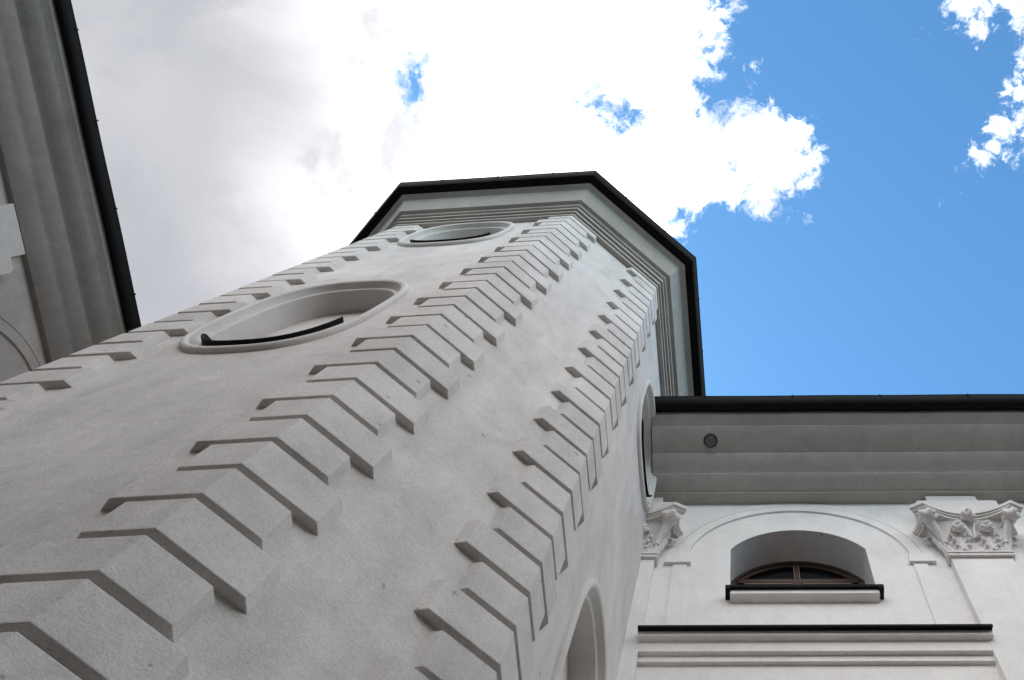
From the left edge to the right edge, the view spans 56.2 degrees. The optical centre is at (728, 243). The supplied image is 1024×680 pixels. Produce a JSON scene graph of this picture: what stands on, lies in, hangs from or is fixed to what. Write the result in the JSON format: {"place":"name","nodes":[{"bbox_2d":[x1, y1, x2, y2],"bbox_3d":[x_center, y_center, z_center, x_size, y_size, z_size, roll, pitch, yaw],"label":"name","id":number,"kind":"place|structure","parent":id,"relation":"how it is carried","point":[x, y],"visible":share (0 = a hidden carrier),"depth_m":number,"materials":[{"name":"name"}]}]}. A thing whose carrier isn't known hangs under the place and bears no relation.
{"place":"outdoors","nodes":[
{"label":"outdoors","id":0,"kind":"place"},
{"bbox_2d":[71,0,1023,395],"label":"sky","id":1,"kind":"structure","parent":0,"point":[843,180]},
{"label":"ground","id":2,"kind":"structure","parent":0,"visible":0},
{"bbox_2d":[0,0,140,381],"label":"side wing","id":3,"kind":"structure","parent":2,"relation":"on","point":[66,287],"depth_m":12.22,"materials":[{"name":"grey paint"}]},
{"bbox_2d":[0,170,705,679],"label":"stair tower","id":4,"kind":"structure","parent":2,"relation":"on","point":[406,434],"depth_m":5.94,"materials":[{"name":"paint"}]},
{"bbox_2d":[179,279,408,353],"bbox_3d":[-3.791,0.740,8.309,1.450,2.550,0.342,-3,-81,1],"label":"oval window","id":5,"kind":"structure","parent":4,"relation":"in","point":[310,313],"depth_m":8.74,"materials":[{"name":"paint"}]},
{"bbox_2d":[398,221,514,246],"bbox_3d":[-3.754,-0.008,12.858,1.430,1.900,0.342,-3,-81,1],"label":"oval window","id":6,"kind":"structure","parent":4,"relation":"in","point":[461,233],"depth_m":13.36,"materials":[{"name":"paint"}]},
{"bbox_2d":[551,578,606,679],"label":"oval window","id":7,"kind":"structure","parent":4,"relation":"in","point":[582,654],"depth_m":7.79,"materials":[{"name":"paint"}]},
{"bbox_2d":[637,380,656,510],"bbox_3d":[-1.173,2.610,11.995,0.342,1.860,1.480,-3,-81,1],"label":"oval window","id":8,"kind":"structure","parent":4,"relation":"in","point":[646,405],"depth_m":12.20,"materials":[{"name":"paint"}]},
{"bbox_2d":[616,394,1023,679],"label":"church nave","id":9,"kind":"structure","parent":2,"relation":"on","point":[834,537],"depth_m":11.44,"materials":[{"name":"paint"}]},
{"bbox_2d":[725,530,883,602],"bbox_3d":[0.828,3.983,10.883,1.743,1.689,0.825,4,-81,0],"label":"window","id":10,"kind":"structure","parent":9,"relation":"in","point":[788,566],"depth_m":11.43,"materials":[{"name":"paint"}]}
]}

